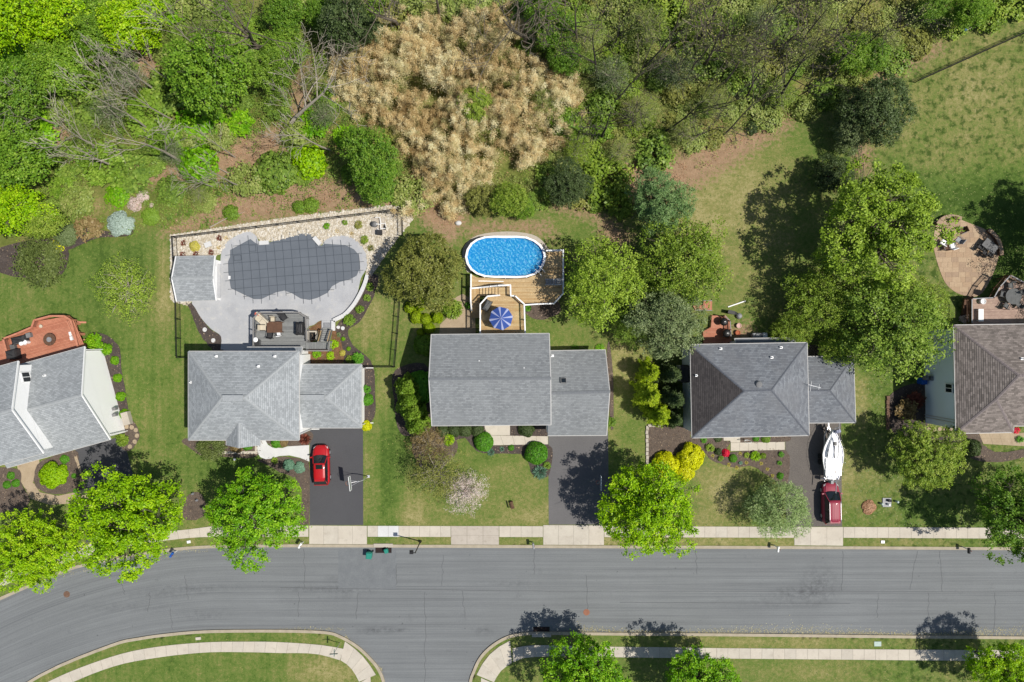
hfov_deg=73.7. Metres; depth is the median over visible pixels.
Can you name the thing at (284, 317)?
lounge chair
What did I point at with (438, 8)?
bare tree
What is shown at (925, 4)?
bare tree
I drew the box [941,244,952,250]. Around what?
patio chair
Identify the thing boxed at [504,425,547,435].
planting bed
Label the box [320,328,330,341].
deck stairs
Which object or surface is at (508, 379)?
house
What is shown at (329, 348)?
deck railing
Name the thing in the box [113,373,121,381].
shrub
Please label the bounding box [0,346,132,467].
house
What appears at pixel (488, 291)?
deck stairs
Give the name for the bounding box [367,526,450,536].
sidewalk
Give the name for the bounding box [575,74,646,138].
bare tree
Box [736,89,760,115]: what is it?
shrub
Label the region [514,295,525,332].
deck railing
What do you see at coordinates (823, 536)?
driveway apron
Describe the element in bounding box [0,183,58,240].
woodland tree
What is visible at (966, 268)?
paver patio
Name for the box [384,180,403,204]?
shrub
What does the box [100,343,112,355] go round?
shrub
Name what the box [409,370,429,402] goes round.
shrub
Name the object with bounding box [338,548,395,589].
road patch
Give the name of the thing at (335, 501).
driveway
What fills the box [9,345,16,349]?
storage box
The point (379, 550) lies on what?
storm drain
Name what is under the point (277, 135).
bare tree
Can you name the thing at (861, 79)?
shrub
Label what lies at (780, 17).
bare tree
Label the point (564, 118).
shrub
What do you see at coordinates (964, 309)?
deck stairs
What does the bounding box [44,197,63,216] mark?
shrub
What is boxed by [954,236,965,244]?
patio chair
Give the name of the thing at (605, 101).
shrub
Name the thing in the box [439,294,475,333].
patio
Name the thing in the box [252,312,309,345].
deck railing
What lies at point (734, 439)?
porch slab
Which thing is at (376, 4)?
shrub
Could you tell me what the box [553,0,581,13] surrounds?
shrub
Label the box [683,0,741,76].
bare tree
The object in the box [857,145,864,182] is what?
picket fence
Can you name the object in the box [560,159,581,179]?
shrub
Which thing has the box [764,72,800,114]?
shrub
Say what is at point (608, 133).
shrub
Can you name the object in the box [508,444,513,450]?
shrub
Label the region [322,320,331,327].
step pad
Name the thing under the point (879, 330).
garden tree
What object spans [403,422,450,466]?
ornamental tree
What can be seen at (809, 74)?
brush
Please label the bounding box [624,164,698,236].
pine tree
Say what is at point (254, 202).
undergrowth
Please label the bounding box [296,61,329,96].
young tree
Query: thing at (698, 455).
shrub
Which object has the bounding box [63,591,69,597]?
manhole cover
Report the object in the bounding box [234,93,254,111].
shrub
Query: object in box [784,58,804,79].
shrub
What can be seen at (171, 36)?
shrub
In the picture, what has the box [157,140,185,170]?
young tree
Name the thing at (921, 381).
wheeled bin
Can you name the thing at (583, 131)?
shrub
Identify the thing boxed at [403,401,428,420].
shrub
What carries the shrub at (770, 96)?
on the ground
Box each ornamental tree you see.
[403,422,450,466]
[405,442,467,505]
[442,468,489,515]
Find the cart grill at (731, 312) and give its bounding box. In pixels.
[726,310,736,314]
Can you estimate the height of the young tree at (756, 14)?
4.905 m
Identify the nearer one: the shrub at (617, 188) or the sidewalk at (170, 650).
the shrub at (617, 188)
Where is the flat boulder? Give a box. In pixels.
[204,241,211,247]
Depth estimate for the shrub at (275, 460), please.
79.76 m
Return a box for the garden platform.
[693,300,711,310]
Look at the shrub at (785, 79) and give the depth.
79.47 m
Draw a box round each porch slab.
[485,426,509,434]
[723,437,739,442]
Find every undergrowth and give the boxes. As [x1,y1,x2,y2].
[0,0,364,238]
[189,180,393,228]
[343,0,1023,214]
[520,0,948,198]
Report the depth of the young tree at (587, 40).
76.99 m
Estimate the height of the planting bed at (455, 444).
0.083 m
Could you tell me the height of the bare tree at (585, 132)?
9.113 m
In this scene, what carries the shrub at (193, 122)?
on the ground
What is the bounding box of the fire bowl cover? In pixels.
[736,313,741,318]
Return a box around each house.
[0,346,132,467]
[188,347,364,447]
[428,333,609,435]
[676,337,855,437]
[923,324,1023,433]
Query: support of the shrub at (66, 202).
on the ground
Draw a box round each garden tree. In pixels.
[84,251,155,325]
[562,232,647,332]
[610,301,656,350]
[621,287,711,361]
[623,262,669,308]
[634,206,733,310]
[768,308,814,347]
[780,259,864,333]
[810,153,964,297]
[815,328,860,370]
[836,265,958,384]
[885,419,968,493]
[889,272,955,331]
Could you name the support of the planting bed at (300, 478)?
on the ground
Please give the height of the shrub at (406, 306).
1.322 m
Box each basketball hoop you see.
[347,475,369,490]
[596,475,610,490]
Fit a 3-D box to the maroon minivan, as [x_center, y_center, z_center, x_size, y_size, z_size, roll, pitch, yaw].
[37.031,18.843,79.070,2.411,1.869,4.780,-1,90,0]
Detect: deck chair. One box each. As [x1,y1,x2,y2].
[998,290,1004,296]
[1002,302,1010,309]
[1005,281,1016,288]
[1013,301,1023,308]
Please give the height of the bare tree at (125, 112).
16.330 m
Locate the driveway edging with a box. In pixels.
[74,456,85,487]
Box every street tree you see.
[0,507,83,593]
[62,461,185,583]
[203,465,311,573]
[539,629,631,681]
[592,458,701,560]
[665,641,746,681]
[742,479,812,542]
[962,639,1023,681]
[968,462,1023,565]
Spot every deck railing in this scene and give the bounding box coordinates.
[2,338,14,360]
[3,315,80,345]
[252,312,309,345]
[304,341,332,350]
[317,330,323,341]
[471,284,513,296]
[480,295,499,333]
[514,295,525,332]
[525,249,563,305]
[721,315,731,337]
[965,275,1023,323]
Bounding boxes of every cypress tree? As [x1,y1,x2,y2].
[629,376,661,408]
[632,356,659,381]
[640,401,670,427]
[653,359,681,384]
[657,383,684,409]
[664,408,682,428]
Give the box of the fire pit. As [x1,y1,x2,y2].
[942,227,957,240]
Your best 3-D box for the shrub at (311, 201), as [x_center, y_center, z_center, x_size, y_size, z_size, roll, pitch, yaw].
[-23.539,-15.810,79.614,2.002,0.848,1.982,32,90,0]
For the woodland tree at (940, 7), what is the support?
on the ground
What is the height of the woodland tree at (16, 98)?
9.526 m
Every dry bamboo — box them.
[327,0,587,224]
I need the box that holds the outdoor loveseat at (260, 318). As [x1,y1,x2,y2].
[255,311,269,327]
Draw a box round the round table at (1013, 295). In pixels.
[1006,288,1021,303]
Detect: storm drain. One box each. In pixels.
[374,543,392,552]
[532,627,550,636]
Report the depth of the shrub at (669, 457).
78.94 m
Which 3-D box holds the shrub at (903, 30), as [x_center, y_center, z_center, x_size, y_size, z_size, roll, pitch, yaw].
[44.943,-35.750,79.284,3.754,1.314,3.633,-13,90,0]
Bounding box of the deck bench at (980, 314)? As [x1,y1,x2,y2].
[976,309,983,320]
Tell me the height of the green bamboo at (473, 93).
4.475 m
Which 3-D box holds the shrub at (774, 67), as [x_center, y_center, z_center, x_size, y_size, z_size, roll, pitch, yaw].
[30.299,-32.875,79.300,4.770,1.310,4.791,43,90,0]
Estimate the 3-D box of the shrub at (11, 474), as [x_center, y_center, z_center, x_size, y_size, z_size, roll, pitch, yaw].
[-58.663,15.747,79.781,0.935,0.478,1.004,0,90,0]
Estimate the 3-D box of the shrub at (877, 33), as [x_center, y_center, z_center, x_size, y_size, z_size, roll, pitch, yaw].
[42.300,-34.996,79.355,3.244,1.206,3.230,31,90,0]
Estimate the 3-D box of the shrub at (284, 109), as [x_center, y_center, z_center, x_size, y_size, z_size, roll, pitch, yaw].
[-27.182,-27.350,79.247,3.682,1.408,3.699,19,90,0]
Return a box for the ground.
[0,0,1023,681]
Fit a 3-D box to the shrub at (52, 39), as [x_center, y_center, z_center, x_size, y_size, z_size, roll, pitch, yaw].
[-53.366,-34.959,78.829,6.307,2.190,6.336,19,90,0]
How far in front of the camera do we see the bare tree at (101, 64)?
71.66 m
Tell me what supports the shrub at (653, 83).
on the ground
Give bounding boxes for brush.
[0,0,360,242]
[340,0,1020,202]
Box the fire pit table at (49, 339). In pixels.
[43,333,55,345]
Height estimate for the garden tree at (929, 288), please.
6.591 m
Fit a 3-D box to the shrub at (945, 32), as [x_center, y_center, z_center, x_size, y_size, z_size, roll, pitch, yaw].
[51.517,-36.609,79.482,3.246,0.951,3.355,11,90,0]
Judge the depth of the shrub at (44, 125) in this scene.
78.85 m
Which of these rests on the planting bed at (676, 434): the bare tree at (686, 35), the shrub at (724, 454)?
the shrub at (724, 454)
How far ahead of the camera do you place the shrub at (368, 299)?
79.64 m
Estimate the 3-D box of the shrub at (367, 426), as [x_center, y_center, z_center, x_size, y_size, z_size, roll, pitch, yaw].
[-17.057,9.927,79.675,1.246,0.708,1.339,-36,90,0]
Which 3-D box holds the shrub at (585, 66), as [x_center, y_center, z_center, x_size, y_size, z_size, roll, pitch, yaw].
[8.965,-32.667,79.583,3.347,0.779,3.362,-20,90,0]
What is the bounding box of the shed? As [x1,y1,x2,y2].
[171,255,220,301]
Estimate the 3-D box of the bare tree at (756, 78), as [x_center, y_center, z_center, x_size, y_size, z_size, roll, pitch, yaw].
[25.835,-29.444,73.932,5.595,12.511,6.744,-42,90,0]
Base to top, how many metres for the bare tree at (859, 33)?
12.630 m
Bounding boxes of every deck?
[0,317,86,364]
[255,313,331,349]
[472,250,561,304]
[481,287,524,333]
[702,315,730,343]
[962,275,1023,323]
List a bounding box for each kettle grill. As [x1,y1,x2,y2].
[720,318,727,325]
[723,329,730,336]
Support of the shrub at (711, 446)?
on the planting bed at (676, 434)
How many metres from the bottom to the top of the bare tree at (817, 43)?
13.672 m
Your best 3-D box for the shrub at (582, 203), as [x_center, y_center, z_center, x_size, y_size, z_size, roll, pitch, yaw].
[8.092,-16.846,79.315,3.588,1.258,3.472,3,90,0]
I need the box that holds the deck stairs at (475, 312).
[471,301,479,317]
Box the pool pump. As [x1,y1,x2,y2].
[371,217,385,234]
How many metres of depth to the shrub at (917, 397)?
79.07 m
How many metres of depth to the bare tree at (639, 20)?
73.89 m
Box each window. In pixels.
[20,371,30,382]
[944,383,952,393]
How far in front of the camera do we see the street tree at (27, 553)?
73.58 m
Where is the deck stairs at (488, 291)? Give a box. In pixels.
[480,287,498,295]
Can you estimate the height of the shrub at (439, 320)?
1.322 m
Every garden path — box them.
[17,460,87,506]
[215,446,256,453]
[257,441,308,460]
[490,435,547,444]
[730,442,784,450]
[979,433,1023,445]
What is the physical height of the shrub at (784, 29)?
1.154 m
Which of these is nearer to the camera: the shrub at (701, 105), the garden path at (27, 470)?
the shrub at (701, 105)
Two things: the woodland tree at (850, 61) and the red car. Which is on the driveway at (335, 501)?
the red car
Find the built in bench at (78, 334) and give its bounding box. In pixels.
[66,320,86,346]
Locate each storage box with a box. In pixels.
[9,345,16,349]
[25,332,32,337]
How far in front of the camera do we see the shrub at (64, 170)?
79.00 m
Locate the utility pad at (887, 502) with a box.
[882,498,891,506]
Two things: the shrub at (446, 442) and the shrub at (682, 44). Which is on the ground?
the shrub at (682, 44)
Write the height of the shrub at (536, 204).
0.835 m
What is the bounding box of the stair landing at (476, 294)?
[471,288,479,300]
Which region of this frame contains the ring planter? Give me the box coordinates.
[979,299,985,303]
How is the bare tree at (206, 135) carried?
on the ground
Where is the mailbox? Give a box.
[962,546,971,553]
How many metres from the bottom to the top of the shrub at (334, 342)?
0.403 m
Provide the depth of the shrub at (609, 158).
79.19 m
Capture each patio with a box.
[192,232,366,350]
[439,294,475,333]
[934,219,998,296]
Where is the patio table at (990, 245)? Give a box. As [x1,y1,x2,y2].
[982,238,998,253]
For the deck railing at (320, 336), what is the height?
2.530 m
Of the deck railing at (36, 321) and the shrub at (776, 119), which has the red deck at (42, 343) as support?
the deck railing at (36, 321)
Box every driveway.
[76,438,149,542]
[310,428,362,524]
[548,431,608,524]
[785,423,841,526]
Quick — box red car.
[310,444,330,485]
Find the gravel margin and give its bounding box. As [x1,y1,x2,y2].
[462,231,548,272]
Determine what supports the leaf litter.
on the ground
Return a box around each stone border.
[645,424,660,463]
[886,396,889,429]
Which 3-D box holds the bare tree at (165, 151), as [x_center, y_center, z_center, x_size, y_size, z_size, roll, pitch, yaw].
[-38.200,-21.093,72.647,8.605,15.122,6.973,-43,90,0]
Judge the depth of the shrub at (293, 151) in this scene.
79.38 m
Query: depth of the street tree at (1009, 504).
72.39 m
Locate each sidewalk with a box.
[0,525,307,585]
[48,641,342,681]
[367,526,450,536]
[499,526,542,536]
[513,645,1018,661]
[604,526,793,537]
[843,527,1022,537]
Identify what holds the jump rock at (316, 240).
on the gravel
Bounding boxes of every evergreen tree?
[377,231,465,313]
[543,156,594,209]
[813,152,855,195]
[830,112,880,157]
[833,71,918,149]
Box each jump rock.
[259,240,268,244]
[312,236,321,245]
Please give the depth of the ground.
80.00 m
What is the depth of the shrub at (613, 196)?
79.53 m
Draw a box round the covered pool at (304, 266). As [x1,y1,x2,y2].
[224,231,363,303]
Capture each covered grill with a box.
[5,348,21,359]
[295,322,303,334]
[482,299,492,311]
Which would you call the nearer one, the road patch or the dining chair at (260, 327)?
the dining chair at (260, 327)
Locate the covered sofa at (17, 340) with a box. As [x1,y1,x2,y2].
[10,334,29,344]
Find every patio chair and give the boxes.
[940,239,947,246]
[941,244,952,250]
[949,242,958,249]
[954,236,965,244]
[959,226,969,234]
[974,244,983,250]
[981,250,988,256]
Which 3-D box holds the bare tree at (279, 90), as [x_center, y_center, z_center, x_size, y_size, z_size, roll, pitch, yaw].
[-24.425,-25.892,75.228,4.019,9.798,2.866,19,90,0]
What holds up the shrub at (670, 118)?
on the ground
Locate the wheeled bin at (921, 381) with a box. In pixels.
[917,378,926,384]
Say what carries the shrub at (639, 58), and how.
on the ground
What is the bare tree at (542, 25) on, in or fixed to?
on the ground
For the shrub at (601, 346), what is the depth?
79.77 m
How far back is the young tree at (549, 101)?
77.38 m
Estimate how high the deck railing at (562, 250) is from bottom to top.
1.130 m
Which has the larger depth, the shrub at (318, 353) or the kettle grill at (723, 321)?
the shrub at (318, 353)
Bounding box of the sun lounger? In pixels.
[546,279,561,284]
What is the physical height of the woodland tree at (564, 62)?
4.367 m
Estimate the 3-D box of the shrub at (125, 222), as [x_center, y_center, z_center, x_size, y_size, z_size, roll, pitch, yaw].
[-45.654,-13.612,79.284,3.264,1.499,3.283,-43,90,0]
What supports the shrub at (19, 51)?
on the ground
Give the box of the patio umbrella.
[489,307,512,329]
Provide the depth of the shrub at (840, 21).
79.55 m
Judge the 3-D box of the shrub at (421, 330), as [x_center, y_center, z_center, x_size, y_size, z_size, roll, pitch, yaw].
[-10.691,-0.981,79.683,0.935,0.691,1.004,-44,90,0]
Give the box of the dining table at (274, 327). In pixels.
[267,322,283,332]
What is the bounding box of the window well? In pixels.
[307,331,317,339]
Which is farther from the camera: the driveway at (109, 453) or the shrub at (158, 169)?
the driveway at (109, 453)
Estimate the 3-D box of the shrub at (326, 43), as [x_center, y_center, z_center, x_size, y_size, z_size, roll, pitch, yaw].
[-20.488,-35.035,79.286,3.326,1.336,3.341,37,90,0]
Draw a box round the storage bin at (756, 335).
[750,333,762,337]
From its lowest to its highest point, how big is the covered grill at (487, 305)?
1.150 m
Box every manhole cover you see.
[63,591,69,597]
[583,609,589,615]
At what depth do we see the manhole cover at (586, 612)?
80.11 m
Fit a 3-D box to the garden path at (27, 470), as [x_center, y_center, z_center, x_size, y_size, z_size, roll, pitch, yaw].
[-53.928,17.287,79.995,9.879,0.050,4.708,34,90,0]
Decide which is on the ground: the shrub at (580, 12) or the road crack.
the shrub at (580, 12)
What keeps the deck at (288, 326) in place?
on the ground
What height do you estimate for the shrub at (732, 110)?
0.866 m
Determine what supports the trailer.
on the driveway at (806, 472)
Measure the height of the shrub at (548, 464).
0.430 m
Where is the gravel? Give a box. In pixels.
[169,204,413,305]
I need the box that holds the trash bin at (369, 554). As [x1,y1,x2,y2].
[366,550,373,558]
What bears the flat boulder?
on the gravel
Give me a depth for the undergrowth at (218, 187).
79.70 m
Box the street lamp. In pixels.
[409,540,421,553]
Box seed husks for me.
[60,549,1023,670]
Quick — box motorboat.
[822,423,844,492]
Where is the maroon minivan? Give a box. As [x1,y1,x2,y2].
[820,482,842,523]
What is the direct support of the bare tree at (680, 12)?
on the ground
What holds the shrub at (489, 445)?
on the planting bed at (521, 449)
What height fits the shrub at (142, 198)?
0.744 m
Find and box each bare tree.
[0,76,59,134]
[22,111,109,166]
[30,85,98,152]
[51,37,145,127]
[75,37,137,96]
[80,34,154,89]
[87,69,173,119]
[91,110,185,169]
[95,31,167,78]
[119,0,192,42]
[159,0,323,80]
[168,166,212,194]
[182,122,235,157]
[189,150,237,191]
[257,110,330,159]
[264,78,306,120]
[269,22,374,130]
[338,0,401,73]
[420,0,440,19]
[450,0,571,99]
[523,0,563,48]
[534,0,612,50]
[535,12,580,57]
[545,0,627,80]
[569,105,611,158]
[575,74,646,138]
[606,0,646,42]
[607,97,649,131]
[615,27,677,101]
[644,0,723,68]
[664,63,755,138]
[666,14,733,100]
[674,0,713,30]
[674,0,774,65]
[679,102,751,148]
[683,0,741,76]
[697,0,741,59]
[710,3,747,38]
[718,0,809,88]
[723,53,794,134]
[742,12,802,98]
[742,18,809,76]
[751,0,798,47]
[752,0,833,32]
[764,0,870,113]
[772,4,843,80]
[776,0,856,58]
[791,0,849,44]
[798,54,849,100]
[822,0,871,10]
[824,7,887,80]
[842,0,888,32]
[852,2,930,59]
[884,0,955,40]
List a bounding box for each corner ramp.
[341,642,375,681]
[477,641,511,681]
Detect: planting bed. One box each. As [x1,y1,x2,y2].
[0,239,68,278]
[0,467,29,512]
[33,450,85,493]
[67,225,135,248]
[89,332,128,411]
[120,421,139,450]
[182,438,257,457]
[183,492,205,519]
[186,301,221,350]
[257,456,309,524]
[266,431,312,445]
[308,321,321,341]
[308,331,343,363]
[335,274,378,421]
[392,363,430,435]
[412,433,457,470]
[430,426,485,439]
[466,434,552,476]
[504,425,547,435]
[525,301,560,319]
[607,341,613,429]
[645,423,789,483]
[740,436,790,442]
[808,344,858,356]
[885,383,953,443]
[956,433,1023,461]
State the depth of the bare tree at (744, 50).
66.33 m
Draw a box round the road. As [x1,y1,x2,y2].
[0,547,1023,681]
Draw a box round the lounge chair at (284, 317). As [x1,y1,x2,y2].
[277,310,287,320]
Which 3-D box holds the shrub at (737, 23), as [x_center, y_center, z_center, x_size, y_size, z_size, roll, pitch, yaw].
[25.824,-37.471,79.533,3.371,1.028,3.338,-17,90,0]
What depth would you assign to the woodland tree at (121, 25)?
73.63 m
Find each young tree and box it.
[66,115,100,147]
[82,87,125,134]
[105,51,155,98]
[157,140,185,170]
[184,15,219,43]
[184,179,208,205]
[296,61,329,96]
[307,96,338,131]
[532,84,563,118]
[562,133,594,167]
[569,12,612,57]
[588,50,636,98]
[606,131,639,168]
[620,90,664,130]
[621,2,669,53]
[650,43,704,91]
[665,111,700,146]
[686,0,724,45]
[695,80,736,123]
[723,29,771,82]
[742,0,786,46]
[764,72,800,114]
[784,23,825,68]
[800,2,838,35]
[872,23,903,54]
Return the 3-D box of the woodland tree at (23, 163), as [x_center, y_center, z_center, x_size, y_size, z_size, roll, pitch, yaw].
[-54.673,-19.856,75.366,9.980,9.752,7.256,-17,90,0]
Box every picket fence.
[171,208,403,367]
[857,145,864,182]
[915,32,1023,82]
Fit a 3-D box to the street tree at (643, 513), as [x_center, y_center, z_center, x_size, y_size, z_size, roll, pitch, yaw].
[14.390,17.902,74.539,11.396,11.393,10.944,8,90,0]
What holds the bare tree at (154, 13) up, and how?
on the ground
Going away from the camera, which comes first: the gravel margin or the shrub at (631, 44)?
the shrub at (631, 44)
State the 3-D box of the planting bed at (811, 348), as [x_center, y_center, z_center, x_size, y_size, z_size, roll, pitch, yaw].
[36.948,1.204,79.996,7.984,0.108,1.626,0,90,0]
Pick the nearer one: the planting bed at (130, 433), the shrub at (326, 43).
the shrub at (326, 43)
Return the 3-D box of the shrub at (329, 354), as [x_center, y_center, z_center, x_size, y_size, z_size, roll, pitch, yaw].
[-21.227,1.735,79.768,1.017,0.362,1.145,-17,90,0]
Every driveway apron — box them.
[309,525,366,543]
[451,526,498,544]
[543,525,603,544]
[794,527,842,545]
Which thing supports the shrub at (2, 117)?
on the ground
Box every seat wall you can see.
[934,214,961,224]
[985,228,1003,255]
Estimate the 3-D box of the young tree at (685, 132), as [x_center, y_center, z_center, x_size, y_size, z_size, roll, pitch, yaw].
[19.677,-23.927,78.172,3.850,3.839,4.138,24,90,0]
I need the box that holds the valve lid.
[874,641,880,645]
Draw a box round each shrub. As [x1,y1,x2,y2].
[0,42,22,73]
[0,106,14,122]
[3,481,10,488]
[5,43,39,73]
[7,471,14,479]
[8,236,69,290]
[11,108,60,148]
[11,479,19,486]
[32,12,73,58]
[38,461,68,488]
[41,91,64,120]
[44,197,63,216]
[45,171,78,200]
[48,137,87,182]
[51,83,102,130]
[53,223,77,245]
[56,181,95,221]
[59,455,69,463]
[74,214,103,242]
[75,138,127,189]
[82,55,105,90]
[83,332,104,348]
[93,44,139,84]
[94,86,123,115]
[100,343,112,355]
[103,182,129,210]
[107,210,134,236]
[108,147,153,195]
[110,356,118,364]
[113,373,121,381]
[115,392,125,400]
[115,433,128,446]
[122,84,175,139]
[127,197,141,211]
[137,190,148,202]
[140,151,168,176]
[140,207,159,225]
[143,61,190,115]
[145,118,186,160]
[148,0,175,23]
[151,37,171,66]
[154,174,187,206]
[163,4,185,25]
[164,20,196,50]
[172,0,216,26]
[175,94,230,142]
[176,142,219,183]
[178,130,205,151]
[184,16,208,31]
[189,241,200,251]
[191,190,216,214]
[195,441,227,463]
[197,171,220,192]
[198,12,242,45]
[206,121,236,151]
[208,0,235,21]
[222,204,239,221]
[225,108,255,137]
[227,160,263,197]
[230,446,242,452]
[231,33,264,78]
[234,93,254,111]
[242,15,267,38]
[252,150,298,195]
[261,90,292,120]
[271,441,280,447]
[271,457,277,463]
[278,441,287,446]
[280,117,313,149]
[283,459,294,470]
[289,145,305,160]
[292,145,328,181]
[292,200,304,213]
[293,166,315,189]
[293,461,304,472]
[294,0,316,16]
[296,106,332,138]
[299,434,310,444]
[302,197,319,213]
[311,52,336,75]
[312,82,341,109]
[312,351,321,357]
[323,29,344,51]
[323,223,329,229]
[326,351,334,360]
[330,124,353,148]
[330,339,338,349]
[340,163,360,182]
[343,314,355,326]
[345,355,352,362]
[351,352,363,363]
[354,220,362,229]
[355,305,364,313]
[360,235,368,244]
[362,420,371,430]
[363,294,370,301]
[363,385,370,393]
[363,394,373,405]
[365,0,392,18]
[366,282,374,291]
[376,0,410,37]
[377,125,408,158]
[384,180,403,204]
[390,158,404,177]
[392,174,433,216]
[394,0,427,15]
[394,371,418,396]
[395,398,421,416]
[397,390,425,409]
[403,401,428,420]
[404,301,415,312]
[404,410,431,436]
[409,310,422,323]
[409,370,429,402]
[410,427,430,446]
[413,334,430,356]
[414,297,425,310]
[416,328,424,335]
[420,313,431,325]
[423,322,435,333]
[431,311,442,323]
[435,426,448,436]
[438,0,469,24]
[440,297,462,319]
[443,434,454,445]
[447,426,459,436]
[458,0,492,16]
[458,426,471,436]
[465,302,470,308]
[471,426,483,437]
[474,432,493,451]
[487,448,495,456]
[494,0,507,6]
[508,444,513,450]
[510,0,535,22]
[515,30,542,56]
[518,425,534,437]
[524,441,547,464]
[527,185,551,211]
[531,465,547,479]
[534,160,560,185]
[543,462,550,468]
[545,151,562,167]
[547,105,580,138]
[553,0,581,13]
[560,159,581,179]
[565,105,588,130]
[566,188,593,210]
[568,124,590,143]
[570,1,594,27]
[573,137,604,168]
[578,15,610,45]
[579,47,601,74]
[582,0,603,6]
[582,151,637,208]
[582,152,606,176]
[584,88,620,121]
[585,196,603,213]
[589,115,616,143]
[591,0,617,23]
[594,57,614,79]
[595,344,604,349]
[596,75,617,92]
[598,149,617,174]
[599,184,617,205]
[600,0,644,36]
[601,36,633,68]
[604,26,616,43]
[605,117,628,139]
[605,196,634,220]
[608,417,616,427]
[613,64,629,78]
[618,70,643,99]
[620,115,643,139]
[622,16,659,54]
[628,45,662,79]
[632,131,675,177]
[633,0,651,11]
[636,109,656,131]
[640,6,655,22]
[645,65,670,92]
[648,128,670,145]
[650,0,689,31]
[652,451,679,477]
[657,24,677,45]
[658,74,692,108]
[660,54,678,73]
[664,112,682,130]
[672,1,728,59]
[672,98,699,124]
[674,26,710,59]
[674,122,708,154]
[675,462,694,481]
[676,442,704,469]
[685,42,726,82]
[695,100,713,118]
[700,79,723,99]
[701,25,729,48]
[703,127,725,150]
[705,443,714,451]
[713,0,748,17]
[714,448,720,454]
[716,98,741,122]
[719,8,746,34]
[722,59,760,100]
[722,449,729,456]
[724,86,740,105]
[728,454,736,462]
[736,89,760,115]
[737,0,762,22]
[744,120,758,135]
[748,61,771,82]
[750,451,760,461]
[751,101,785,134]
[752,40,794,77]
[755,7,800,50]
[755,78,771,99]
[761,437,770,442]
[765,3,786,15]
[767,93,785,109]
[771,13,800,47]
[775,74,792,89]
[776,472,783,479]
[782,86,799,107]
[783,0,815,23]
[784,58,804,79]
[789,42,814,69]
[789,95,818,121]
[799,13,823,40]
[807,76,840,111]
[816,0,851,13]
[825,18,841,33]
[831,67,862,95]
[847,3,885,38]
[855,68,873,85]
[861,500,876,514]
[866,26,886,40]
[878,4,899,28]
[880,40,913,78]
[886,18,912,47]
[890,0,916,9]
[894,396,918,420]
[899,26,932,61]
[901,8,927,36]
[903,390,926,409]
[940,13,967,40]
[958,315,969,323]
[963,439,981,456]
[975,4,1006,35]
[985,0,1004,8]
[998,0,1023,22]
[1014,427,1019,433]
[1015,436,1023,443]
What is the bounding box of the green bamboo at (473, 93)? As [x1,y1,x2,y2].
[449,73,509,135]
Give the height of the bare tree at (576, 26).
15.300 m
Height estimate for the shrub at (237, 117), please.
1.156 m
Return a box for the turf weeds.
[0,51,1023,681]
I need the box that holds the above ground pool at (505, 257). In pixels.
[465,236,545,278]
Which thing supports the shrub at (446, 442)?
on the planting bed at (455, 444)
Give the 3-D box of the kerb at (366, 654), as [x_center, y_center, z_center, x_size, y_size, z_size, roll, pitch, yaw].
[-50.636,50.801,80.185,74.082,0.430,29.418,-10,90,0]
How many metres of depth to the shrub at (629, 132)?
79.26 m
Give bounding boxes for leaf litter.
[167,108,790,230]
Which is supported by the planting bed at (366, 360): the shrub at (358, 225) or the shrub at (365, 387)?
the shrub at (365, 387)
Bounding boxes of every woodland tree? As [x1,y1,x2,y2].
[0,0,52,54]
[0,52,53,130]
[0,116,61,191]
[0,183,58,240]
[16,200,69,239]
[25,36,93,99]
[27,0,101,43]
[60,0,113,49]
[63,10,124,64]
[95,0,169,58]
[160,21,254,120]
[244,47,294,94]
[260,26,310,76]
[261,0,307,34]
[303,0,333,29]
[315,0,367,51]
[337,123,398,187]
[355,169,395,208]
[358,11,386,47]
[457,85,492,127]
[462,181,496,217]
[489,181,530,217]
[513,194,534,220]
[520,0,560,32]
[535,7,579,63]
[546,42,581,75]
[822,30,873,75]
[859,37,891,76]
[912,0,953,24]
[943,0,996,32]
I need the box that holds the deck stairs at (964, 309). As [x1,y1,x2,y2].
[960,296,973,316]
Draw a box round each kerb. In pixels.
[0,544,1022,599]
[27,629,384,681]
[469,631,1023,681]
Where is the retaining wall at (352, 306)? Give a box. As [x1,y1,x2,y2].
[331,274,368,330]
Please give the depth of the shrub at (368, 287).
79.60 m
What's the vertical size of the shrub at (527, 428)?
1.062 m
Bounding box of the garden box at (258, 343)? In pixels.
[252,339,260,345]
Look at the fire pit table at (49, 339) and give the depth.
78.35 m
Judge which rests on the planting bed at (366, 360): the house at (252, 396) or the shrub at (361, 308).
the shrub at (361, 308)
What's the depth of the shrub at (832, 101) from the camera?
79.26 m
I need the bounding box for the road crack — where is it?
[121,549,1023,681]
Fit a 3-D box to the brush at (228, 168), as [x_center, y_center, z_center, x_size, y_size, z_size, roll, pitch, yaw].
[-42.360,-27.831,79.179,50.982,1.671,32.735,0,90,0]
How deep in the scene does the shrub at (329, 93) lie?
79.19 m
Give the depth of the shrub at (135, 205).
79.49 m
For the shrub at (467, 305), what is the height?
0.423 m
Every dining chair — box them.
[257,324,266,330]
[266,333,272,338]
[269,316,275,321]
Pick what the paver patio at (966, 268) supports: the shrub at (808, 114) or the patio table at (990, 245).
the patio table at (990, 245)
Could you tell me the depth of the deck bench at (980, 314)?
77.93 m
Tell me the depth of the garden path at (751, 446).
79.95 m

